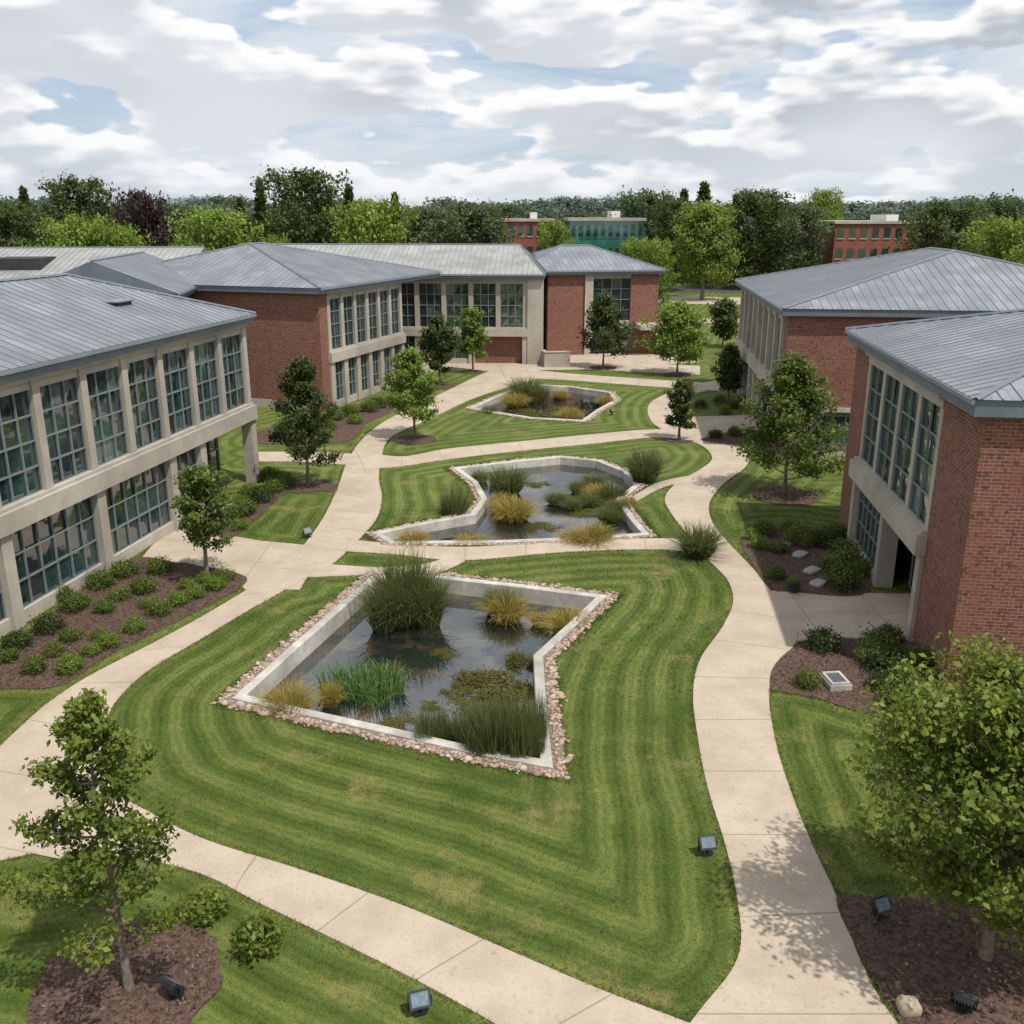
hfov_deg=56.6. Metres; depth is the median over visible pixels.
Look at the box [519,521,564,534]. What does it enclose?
water plants
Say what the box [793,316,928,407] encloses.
walls
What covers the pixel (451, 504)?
reed clump
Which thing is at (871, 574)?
plinth
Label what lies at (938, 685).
shrub
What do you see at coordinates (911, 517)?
window sill
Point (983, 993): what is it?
mulch bed
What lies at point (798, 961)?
path
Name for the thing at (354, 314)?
columns
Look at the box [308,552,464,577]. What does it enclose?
path
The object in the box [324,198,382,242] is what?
broadleaf tree
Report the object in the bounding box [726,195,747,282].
conifer tree
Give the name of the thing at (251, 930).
shrub
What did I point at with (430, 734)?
reed clump
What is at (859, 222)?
parapet
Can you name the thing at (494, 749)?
reed clump
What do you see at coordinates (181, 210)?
broadleaf tree
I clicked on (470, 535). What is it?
water plants
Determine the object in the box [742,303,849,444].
window frames
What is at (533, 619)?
golden grass
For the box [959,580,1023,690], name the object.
brick wall
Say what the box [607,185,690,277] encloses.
broadleaf tree
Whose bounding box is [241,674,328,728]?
golden grass
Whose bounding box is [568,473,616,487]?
ornamental grass
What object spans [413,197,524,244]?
broadleaf tree
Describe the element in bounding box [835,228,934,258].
windows
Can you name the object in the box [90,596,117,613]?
shrub
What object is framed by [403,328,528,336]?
floor beam
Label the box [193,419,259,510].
columns recess
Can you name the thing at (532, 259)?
ridge cap
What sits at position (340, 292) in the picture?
eave band
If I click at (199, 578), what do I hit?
shrub
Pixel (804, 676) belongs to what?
shrub
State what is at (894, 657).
shrub
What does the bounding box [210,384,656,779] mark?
stone edging
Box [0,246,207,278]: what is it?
school hall
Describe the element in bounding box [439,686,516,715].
water plants
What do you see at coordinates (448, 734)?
reed clump
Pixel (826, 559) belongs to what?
shrub
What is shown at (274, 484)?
shrub
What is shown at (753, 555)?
mulch bed
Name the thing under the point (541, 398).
reed clump
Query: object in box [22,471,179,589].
wall
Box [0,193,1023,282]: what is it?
distant trees
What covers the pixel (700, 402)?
shrub
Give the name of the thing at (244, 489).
shrub
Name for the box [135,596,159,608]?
shrub
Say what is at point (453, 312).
window glass
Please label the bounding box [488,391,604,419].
pond water
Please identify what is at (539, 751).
reed clump
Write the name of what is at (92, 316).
roof seams
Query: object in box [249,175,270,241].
conifer tree
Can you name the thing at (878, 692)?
shrub
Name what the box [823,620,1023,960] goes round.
broadleaf tree
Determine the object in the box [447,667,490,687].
water plants
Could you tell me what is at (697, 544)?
ornamental grass
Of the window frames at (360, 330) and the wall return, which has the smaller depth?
the window frames at (360, 330)
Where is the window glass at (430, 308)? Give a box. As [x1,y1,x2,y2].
[427,295,460,315]
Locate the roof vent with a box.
[109,301,131,306]
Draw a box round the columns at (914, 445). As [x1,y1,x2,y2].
[859,363,945,530]
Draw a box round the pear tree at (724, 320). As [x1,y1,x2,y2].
[706,296,739,346]
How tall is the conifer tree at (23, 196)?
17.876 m
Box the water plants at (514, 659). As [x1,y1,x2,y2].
[501,647,537,669]
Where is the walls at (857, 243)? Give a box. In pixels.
[802,224,937,266]
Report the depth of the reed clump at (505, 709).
24.43 m
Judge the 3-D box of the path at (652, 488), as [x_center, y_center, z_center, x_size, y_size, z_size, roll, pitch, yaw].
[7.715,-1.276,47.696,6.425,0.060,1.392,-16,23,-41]
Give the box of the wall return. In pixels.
[541,350,545,365]
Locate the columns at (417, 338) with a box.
[415,336,474,363]
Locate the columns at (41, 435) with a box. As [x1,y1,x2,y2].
[0,327,251,509]
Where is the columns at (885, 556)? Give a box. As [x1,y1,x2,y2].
[847,481,923,639]
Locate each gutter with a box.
[0,314,256,375]
[320,272,441,289]
[440,274,544,275]
[735,280,782,310]
[845,330,975,404]
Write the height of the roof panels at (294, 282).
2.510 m
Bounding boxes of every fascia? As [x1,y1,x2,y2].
[0,314,253,383]
[194,272,439,293]
[427,274,545,278]
[736,283,994,317]
[847,334,1023,417]
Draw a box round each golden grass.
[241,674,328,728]
[312,678,347,708]
[385,525,439,549]
[447,531,490,545]
[468,589,538,627]
[482,489,512,511]
[482,492,555,522]
[495,390,537,407]
[523,610,551,627]
[529,602,596,634]
[549,388,571,400]
[549,519,624,549]
[552,529,581,545]
[555,405,584,419]
[572,481,613,500]
[593,392,614,406]
[614,494,646,508]
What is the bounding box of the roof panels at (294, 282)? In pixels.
[162,243,437,287]
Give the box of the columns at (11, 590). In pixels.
[0,457,182,630]
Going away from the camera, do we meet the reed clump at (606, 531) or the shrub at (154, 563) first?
the shrub at (154, 563)
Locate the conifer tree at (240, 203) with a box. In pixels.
[233,197,250,244]
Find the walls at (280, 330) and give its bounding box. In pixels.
[191,290,392,410]
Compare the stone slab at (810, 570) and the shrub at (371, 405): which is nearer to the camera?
the stone slab at (810, 570)
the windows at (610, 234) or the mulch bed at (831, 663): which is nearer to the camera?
the mulch bed at (831, 663)
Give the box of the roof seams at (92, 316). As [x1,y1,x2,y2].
[0,275,250,368]
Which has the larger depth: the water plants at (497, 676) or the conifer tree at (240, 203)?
the conifer tree at (240, 203)
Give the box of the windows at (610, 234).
[571,225,642,254]
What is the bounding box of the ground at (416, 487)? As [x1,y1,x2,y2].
[0,269,1022,1023]
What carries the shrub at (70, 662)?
on the mulch bed at (47, 679)
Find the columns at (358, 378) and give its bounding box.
[329,343,405,407]
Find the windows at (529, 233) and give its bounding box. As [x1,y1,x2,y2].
[499,226,550,251]
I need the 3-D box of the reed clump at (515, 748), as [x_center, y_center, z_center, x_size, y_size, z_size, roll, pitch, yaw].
[0.208,5.549,23.910,1.502,2.138,1.497,-1,17,-4]
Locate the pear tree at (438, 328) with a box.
[412,311,461,385]
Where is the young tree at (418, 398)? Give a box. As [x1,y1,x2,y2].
[376,345,442,437]
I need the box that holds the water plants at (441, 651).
[430,647,463,659]
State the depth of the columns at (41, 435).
36.94 m
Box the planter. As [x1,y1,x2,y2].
[786,575,801,592]
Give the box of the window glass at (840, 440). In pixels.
[832,432,843,442]
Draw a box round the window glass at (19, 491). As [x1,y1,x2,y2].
[0,335,243,619]
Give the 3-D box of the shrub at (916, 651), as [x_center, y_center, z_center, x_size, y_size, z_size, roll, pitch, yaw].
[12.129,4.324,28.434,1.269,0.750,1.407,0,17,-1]
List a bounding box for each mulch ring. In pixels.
[27,919,222,1023]
[282,479,333,492]
[394,435,436,444]
[433,383,454,388]
[462,370,483,373]
[589,366,616,369]
[663,372,691,376]
[664,438,692,442]
[752,486,820,504]
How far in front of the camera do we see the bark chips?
17.70 m
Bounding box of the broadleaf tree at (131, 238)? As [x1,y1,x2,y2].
[80,220,156,247]
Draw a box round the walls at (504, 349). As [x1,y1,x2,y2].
[475,336,521,362]
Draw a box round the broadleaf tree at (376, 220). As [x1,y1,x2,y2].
[322,194,425,244]
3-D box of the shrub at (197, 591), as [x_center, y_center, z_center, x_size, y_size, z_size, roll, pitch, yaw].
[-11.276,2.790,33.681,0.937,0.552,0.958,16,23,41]
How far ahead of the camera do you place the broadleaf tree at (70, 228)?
109.16 m
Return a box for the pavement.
[658,296,740,304]
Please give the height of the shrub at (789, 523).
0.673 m
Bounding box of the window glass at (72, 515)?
[66,338,242,526]
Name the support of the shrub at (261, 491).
on the mulch bed at (263, 505)
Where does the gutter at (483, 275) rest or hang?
attached to the fascia at (491, 277)
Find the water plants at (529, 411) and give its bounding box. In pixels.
[509,405,586,417]
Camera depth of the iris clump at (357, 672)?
28.43 m
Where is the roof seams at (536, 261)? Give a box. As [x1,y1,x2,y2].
[286,244,545,273]
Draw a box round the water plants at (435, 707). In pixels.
[418,700,442,711]
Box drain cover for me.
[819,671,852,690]
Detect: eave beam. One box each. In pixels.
[0,328,240,396]
[325,285,397,298]
[402,281,522,283]
[744,291,785,319]
[869,357,944,408]
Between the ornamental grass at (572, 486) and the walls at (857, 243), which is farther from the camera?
the walls at (857, 243)
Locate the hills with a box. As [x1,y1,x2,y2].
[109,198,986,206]
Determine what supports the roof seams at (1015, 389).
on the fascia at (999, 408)
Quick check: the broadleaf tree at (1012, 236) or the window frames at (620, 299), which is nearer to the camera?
the window frames at (620, 299)
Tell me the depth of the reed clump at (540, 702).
24.51 m
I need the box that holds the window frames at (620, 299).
[593,278,630,350]
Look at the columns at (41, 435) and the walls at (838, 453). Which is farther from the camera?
the walls at (838, 453)
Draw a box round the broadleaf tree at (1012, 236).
[958,212,1023,263]
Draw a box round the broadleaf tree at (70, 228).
[18,211,126,247]
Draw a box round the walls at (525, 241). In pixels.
[500,221,553,252]
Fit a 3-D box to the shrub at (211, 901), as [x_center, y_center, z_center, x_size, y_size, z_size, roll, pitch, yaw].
[-5.953,7.620,18.429,1.044,0.485,1.117,15,23,40]
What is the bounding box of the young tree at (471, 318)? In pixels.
[455,304,491,371]
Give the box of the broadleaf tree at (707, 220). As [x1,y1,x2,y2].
[670,194,749,299]
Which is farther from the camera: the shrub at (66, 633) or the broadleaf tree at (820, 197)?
the broadleaf tree at (820, 197)
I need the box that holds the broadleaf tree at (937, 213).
[886,198,994,252]
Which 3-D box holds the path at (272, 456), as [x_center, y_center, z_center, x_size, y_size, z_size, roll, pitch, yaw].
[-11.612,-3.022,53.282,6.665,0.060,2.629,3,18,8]
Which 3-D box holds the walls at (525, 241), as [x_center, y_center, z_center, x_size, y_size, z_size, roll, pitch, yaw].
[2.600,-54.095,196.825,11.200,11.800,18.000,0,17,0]
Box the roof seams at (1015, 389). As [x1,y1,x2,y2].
[849,311,1023,399]
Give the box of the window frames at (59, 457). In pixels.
[0,334,245,621]
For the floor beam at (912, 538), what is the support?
on the columns at (885, 556)
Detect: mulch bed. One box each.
[0,557,246,689]
[215,486,337,538]
[257,400,394,444]
[700,429,821,459]
[742,524,868,595]
[770,638,956,721]
[836,893,1023,1023]
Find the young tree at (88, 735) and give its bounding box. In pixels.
[0,688,200,991]
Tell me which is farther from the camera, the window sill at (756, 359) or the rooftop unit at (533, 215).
the rooftop unit at (533, 215)
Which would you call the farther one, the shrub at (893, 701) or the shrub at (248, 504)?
the shrub at (248, 504)
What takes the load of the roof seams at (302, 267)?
on the roof panels at (294, 282)
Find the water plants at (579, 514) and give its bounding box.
[566,507,596,517]
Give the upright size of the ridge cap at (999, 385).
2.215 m
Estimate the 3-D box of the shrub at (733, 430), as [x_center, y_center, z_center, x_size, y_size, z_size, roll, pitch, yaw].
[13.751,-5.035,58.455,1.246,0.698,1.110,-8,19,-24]
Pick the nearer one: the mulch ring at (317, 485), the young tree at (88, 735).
the young tree at (88, 735)
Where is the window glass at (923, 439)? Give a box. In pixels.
[857,366,940,585]
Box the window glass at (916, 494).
[861,464,931,517]
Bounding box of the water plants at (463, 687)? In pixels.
[437,681,474,700]
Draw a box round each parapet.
[500,218,554,220]
[563,218,645,220]
[817,220,939,223]
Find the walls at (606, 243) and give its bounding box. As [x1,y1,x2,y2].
[564,220,643,255]
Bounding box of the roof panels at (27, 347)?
[0,275,254,370]
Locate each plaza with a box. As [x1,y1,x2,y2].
[143,502,306,589]
[421,353,697,371]
[691,415,756,432]
[771,590,912,641]
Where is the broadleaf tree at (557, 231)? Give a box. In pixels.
[535,217,578,250]
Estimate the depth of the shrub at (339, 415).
62.69 m
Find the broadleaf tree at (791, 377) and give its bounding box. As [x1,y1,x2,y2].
[731,349,848,493]
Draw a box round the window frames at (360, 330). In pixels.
[330,288,399,399]
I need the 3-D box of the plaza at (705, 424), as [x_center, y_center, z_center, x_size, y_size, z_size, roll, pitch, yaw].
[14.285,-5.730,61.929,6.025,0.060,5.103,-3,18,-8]
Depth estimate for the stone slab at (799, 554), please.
37.77 m
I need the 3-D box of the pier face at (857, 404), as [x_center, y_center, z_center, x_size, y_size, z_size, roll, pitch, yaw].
[14.355,-2.873,39.370,0.400,7.990,2.300,2,17,7]
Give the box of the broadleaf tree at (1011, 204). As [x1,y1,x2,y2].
[945,188,1023,260]
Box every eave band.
[0,324,246,388]
[325,282,401,295]
[413,279,527,280]
[866,352,942,398]
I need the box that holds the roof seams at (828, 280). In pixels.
[736,248,1023,310]
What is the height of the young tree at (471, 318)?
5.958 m
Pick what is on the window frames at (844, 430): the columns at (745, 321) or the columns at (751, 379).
the columns at (745, 321)
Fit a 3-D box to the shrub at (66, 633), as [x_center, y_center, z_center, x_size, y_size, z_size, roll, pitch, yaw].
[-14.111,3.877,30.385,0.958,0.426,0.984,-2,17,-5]
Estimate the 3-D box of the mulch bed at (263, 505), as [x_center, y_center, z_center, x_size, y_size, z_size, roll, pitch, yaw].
[-11.233,-0.213,44.236,2.567,0.060,9.094,7,19,23]
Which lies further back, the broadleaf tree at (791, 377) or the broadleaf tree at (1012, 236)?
the broadleaf tree at (1012, 236)
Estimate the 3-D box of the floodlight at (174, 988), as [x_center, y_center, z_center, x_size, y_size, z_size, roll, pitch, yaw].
[-5.875,8.230,16.433,0.418,0.423,0.284,10,20,29]
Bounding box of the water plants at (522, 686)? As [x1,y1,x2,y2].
[490,676,533,703]
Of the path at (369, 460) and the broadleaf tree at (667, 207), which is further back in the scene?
the broadleaf tree at (667, 207)
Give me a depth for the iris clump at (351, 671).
28.66 m
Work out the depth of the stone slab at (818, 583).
34.80 m
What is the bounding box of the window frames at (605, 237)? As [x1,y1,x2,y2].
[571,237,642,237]
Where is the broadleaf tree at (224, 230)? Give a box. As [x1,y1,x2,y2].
[161,203,270,250]
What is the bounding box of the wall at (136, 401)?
[4,363,235,475]
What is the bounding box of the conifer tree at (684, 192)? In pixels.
[679,188,689,205]
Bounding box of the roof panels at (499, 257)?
[241,244,544,274]
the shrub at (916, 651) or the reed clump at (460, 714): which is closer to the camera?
the reed clump at (460, 714)
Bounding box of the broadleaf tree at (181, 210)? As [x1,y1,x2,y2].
[136,200,218,247]
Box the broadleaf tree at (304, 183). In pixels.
[245,163,356,242]
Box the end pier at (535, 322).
[527,279,543,363]
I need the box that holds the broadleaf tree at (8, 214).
[0,198,47,246]
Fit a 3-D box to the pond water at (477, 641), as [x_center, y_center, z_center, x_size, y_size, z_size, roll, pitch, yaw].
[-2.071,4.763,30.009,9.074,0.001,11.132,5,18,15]
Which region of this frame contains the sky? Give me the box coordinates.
[0,0,1023,210]
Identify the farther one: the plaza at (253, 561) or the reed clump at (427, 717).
the plaza at (253, 561)
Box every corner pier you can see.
[312,294,331,411]
[741,289,796,454]
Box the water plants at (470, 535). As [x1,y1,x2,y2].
[453,531,486,539]
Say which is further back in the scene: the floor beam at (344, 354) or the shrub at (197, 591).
the floor beam at (344, 354)
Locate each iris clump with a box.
[306,661,352,689]
[326,655,375,684]
[326,671,373,703]
[338,662,381,697]
[346,654,393,687]
[347,676,396,707]
[365,651,411,685]
[366,665,415,699]
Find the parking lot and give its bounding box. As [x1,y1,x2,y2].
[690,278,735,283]
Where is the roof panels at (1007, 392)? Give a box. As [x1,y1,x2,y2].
[847,311,1023,400]
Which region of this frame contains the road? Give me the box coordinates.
[663,286,740,292]
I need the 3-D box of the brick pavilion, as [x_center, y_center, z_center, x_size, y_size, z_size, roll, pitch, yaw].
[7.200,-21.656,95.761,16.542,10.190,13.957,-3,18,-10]
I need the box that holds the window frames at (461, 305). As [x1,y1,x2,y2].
[402,283,522,351]
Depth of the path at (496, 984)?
17.73 m
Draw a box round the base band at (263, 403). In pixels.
[251,398,317,409]
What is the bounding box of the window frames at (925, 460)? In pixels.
[855,364,936,588]
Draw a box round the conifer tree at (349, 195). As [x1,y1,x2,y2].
[341,183,360,242]
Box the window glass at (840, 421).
[821,416,849,443]
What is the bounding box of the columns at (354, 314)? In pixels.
[326,284,402,350]
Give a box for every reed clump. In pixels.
[377,543,443,610]
[410,701,450,737]
[411,715,441,741]
[426,712,458,741]
[433,482,474,516]
[446,697,489,743]
[457,704,501,756]
[464,684,531,758]
[470,468,491,482]
[478,403,500,413]
[482,691,533,735]
[490,687,546,758]
[517,714,552,757]
[518,684,555,739]
[530,384,551,403]
[586,523,616,540]
[596,478,629,503]
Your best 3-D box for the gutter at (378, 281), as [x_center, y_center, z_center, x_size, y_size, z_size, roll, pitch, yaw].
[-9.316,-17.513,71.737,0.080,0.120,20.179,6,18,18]
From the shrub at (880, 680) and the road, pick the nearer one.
the shrub at (880, 680)
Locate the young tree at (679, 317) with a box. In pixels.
[634,298,716,374]
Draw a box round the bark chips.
[0,527,1023,1023]
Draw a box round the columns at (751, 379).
[735,355,776,448]
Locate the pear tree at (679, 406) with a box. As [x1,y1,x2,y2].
[662,378,697,439]
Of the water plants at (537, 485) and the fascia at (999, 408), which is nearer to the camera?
the fascia at (999, 408)
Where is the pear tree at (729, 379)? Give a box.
[709,342,746,400]
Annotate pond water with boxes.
[263,592,580,731]
[395,465,632,540]
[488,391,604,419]
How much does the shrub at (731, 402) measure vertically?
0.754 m
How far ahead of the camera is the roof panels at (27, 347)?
37.25 m
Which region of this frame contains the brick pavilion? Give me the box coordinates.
[533,244,680,354]
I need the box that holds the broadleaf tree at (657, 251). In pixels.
[635,235,680,308]
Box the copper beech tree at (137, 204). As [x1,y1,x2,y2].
[103,185,179,245]
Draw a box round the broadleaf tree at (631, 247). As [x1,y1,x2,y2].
[614,234,652,261]
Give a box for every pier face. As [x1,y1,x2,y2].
[838,347,868,538]
[913,400,1000,685]
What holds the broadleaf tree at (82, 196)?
on the ground at (416, 487)
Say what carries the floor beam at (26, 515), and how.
on the columns at (11, 590)
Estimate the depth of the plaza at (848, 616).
32.59 m
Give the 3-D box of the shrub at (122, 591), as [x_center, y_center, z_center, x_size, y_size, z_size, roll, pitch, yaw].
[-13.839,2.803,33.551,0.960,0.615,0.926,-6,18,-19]
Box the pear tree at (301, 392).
[265,355,343,485]
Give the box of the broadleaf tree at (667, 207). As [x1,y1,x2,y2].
[645,193,700,290]
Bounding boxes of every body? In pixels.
[870,380,1023,581]
[895,538,914,579]
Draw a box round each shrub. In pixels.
[0,627,38,651]
[0,646,23,664]
[17,652,51,675]
[24,608,68,636]
[39,640,67,657]
[50,651,87,677]
[53,589,93,614]
[54,580,75,601]
[55,625,85,643]
[76,640,105,657]
[80,567,115,592]
[87,626,107,641]
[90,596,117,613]
[93,631,123,649]
[103,557,145,579]
[106,584,134,602]
[119,614,149,635]
[127,573,160,595]
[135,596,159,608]
[139,553,175,574]
[142,596,176,618]
[162,588,192,607]
[175,885,230,931]
[177,576,198,589]
[184,583,207,599]
[194,570,214,584]
[199,574,229,590]
[212,565,236,579]
[221,500,246,520]
[227,898,286,965]
[228,516,249,530]
[229,492,245,504]
[234,497,261,517]
[235,483,260,498]
[246,482,275,503]
[257,465,282,480]
[260,477,289,492]
[270,419,294,433]
[272,471,299,486]
[322,416,337,429]
[326,411,346,420]
[338,401,362,417]
[345,414,364,423]
[359,398,380,412]
[369,395,388,408]
[693,399,708,407]
[708,427,724,437]
[712,392,728,404]
[718,403,732,414]
[720,397,739,408]
[726,425,742,435]
[736,393,745,402]
[739,428,754,437]
[742,527,763,540]
[743,431,753,441]
[746,532,768,550]
[750,518,780,536]
[761,564,788,579]
[765,539,791,554]
[778,516,801,530]
[780,518,819,548]
[791,667,823,690]
[797,623,847,656]
[807,526,840,548]
[816,549,845,571]
[817,555,866,591]
[821,520,847,540]
[824,541,874,576]
[827,534,861,558]
[850,638,888,667]
[851,621,906,653]
[853,638,919,675]
[863,669,894,692]
[874,680,908,709]
[876,620,908,642]
[881,661,931,690]
[881,680,924,711]
[897,641,934,672]
[907,676,955,718]
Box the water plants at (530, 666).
[524,658,532,670]
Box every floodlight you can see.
[160,975,185,1000]
[302,527,312,537]
[407,987,431,1016]
[697,834,717,855]
[870,894,892,919]
[950,989,978,1014]
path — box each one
[0,365,534,858]
[0,798,689,1023]
[258,452,350,464]
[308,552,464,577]
[345,538,724,563]
[355,429,699,469]
[470,362,699,374]
[500,366,719,390]
[632,476,686,500]
[648,380,897,1023]
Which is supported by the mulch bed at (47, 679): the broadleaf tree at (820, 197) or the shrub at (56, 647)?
the shrub at (56, 647)
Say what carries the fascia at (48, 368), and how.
on the walls
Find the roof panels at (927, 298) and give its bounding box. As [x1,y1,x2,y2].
[739,249,1023,310]
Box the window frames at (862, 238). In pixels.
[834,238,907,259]
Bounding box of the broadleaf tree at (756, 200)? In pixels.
[709,185,815,278]
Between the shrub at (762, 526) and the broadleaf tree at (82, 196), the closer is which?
the shrub at (762, 526)
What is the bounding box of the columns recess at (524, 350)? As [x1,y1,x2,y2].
[469,337,526,363]
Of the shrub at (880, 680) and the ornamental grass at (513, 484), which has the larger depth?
the ornamental grass at (513, 484)
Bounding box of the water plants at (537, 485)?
[528,480,554,487]
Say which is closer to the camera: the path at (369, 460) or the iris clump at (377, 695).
the iris clump at (377, 695)
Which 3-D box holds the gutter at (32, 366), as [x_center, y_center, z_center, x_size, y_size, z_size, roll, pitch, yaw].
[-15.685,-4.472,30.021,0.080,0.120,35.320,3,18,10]
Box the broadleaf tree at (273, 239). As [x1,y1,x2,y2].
[258,232,290,242]
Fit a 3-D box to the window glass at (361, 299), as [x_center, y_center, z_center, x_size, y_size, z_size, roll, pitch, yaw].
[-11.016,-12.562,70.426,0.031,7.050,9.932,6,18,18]
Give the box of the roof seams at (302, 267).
[163,243,439,287]
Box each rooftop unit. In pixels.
[530,212,536,218]
[607,211,619,217]
[870,214,898,220]
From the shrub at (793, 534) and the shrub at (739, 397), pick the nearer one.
the shrub at (793, 534)
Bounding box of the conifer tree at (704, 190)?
[694,181,713,281]
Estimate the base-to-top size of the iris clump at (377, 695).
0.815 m
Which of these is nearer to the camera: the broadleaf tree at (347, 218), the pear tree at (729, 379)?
the pear tree at (729, 379)
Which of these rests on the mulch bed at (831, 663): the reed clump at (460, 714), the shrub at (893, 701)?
the shrub at (893, 701)
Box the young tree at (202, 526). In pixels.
[169,460,239,575]
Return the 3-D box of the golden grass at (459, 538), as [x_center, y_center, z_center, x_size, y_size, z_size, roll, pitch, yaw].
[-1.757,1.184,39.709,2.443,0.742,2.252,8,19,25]
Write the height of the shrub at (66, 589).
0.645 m
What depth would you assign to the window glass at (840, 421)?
53.17 m
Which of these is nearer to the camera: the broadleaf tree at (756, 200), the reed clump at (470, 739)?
the reed clump at (470, 739)
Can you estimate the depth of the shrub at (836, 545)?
37.88 m
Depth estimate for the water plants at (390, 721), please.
26.51 m
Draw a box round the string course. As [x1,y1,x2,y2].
[796,407,850,412]
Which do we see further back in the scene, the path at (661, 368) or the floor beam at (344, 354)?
the path at (661, 368)
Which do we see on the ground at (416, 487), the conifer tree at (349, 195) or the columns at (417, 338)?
the conifer tree at (349, 195)
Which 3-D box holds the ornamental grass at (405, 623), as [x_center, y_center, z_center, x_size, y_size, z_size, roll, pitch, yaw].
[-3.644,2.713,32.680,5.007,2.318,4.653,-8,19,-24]
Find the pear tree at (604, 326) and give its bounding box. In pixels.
[577,288,637,367]
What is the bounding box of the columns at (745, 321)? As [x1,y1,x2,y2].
[738,290,785,382]
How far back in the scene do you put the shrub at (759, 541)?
38.63 m
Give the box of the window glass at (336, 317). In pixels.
[330,289,398,399]
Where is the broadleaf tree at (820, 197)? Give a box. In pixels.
[800,185,844,234]
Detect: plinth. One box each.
[0,504,202,637]
[337,384,390,405]
[422,358,468,362]
[850,539,873,578]
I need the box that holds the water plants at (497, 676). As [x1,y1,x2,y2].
[449,664,527,704]
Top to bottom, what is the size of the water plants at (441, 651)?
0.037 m
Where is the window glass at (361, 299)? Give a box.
[339,294,385,397]
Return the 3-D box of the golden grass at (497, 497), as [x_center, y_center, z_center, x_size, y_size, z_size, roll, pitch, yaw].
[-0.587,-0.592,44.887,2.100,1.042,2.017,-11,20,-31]
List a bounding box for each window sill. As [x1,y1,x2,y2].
[0,402,253,514]
[329,332,403,352]
[403,327,526,328]
[738,339,773,380]
[854,456,927,534]
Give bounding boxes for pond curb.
[232,575,606,768]
[372,456,649,543]
[468,385,617,421]
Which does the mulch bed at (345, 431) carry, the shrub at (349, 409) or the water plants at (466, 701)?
the shrub at (349, 409)
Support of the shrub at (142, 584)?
on the mulch bed at (47, 679)
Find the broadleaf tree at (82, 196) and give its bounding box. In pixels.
[15,169,119,246]
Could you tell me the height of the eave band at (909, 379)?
0.197 m
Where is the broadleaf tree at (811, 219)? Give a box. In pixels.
[759,198,835,270]
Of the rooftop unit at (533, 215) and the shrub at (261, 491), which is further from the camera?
the rooftop unit at (533, 215)
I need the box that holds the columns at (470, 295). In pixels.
[414,281,527,327]
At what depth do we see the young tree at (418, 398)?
56.20 m
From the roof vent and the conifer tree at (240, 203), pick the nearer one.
the roof vent
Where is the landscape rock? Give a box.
[895,994,921,1017]
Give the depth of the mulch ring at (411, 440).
57.47 m
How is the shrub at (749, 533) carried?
on the mulch bed at (753, 555)
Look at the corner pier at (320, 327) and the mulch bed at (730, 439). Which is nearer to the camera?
the mulch bed at (730, 439)
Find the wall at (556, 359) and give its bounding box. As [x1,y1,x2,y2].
[544,352,569,366]
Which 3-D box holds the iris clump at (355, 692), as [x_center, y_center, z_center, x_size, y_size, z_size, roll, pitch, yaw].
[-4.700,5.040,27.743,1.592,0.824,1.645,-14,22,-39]
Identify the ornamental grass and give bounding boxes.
[337,557,474,628]
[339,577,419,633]
[466,584,534,615]
[477,461,545,495]
[494,374,562,400]
[532,490,576,505]
[555,497,591,509]
[557,479,590,493]
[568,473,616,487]
[571,492,608,507]
[584,505,625,523]
[597,498,638,515]
[610,445,678,484]
[650,520,745,559]
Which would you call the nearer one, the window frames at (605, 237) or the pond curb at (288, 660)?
the pond curb at (288, 660)
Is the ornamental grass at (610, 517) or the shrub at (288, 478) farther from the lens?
the shrub at (288, 478)
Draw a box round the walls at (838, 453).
[790,412,849,455]
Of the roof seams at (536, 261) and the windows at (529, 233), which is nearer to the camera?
the roof seams at (536, 261)
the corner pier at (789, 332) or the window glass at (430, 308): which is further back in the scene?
the window glass at (430, 308)
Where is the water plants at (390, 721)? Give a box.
[379,708,418,731]
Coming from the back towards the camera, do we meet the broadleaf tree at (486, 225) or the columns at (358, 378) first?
the broadleaf tree at (486, 225)
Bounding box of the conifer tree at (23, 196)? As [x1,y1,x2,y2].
[18,185,40,245]
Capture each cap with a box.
[0,273,255,312]
[102,299,134,302]
[160,242,440,287]
[241,243,545,273]
[543,351,570,352]
[735,247,1023,307]
[845,309,1023,399]
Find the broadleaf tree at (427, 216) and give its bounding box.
[400,202,457,244]
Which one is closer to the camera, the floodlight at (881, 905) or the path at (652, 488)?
the floodlight at (881, 905)
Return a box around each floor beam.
[0,405,257,538]
[328,334,405,362]
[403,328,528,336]
[736,340,775,390]
[848,458,927,555]
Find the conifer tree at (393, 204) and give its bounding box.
[388,191,407,244]
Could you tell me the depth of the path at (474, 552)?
38.70 m
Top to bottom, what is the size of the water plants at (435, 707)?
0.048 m
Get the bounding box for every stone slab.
[792,550,807,557]
[803,566,821,574]
[809,578,826,587]
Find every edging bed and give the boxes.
[217,573,617,778]
[371,462,649,545]
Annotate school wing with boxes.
[61,251,196,299]
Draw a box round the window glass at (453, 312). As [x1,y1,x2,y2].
[401,284,522,357]

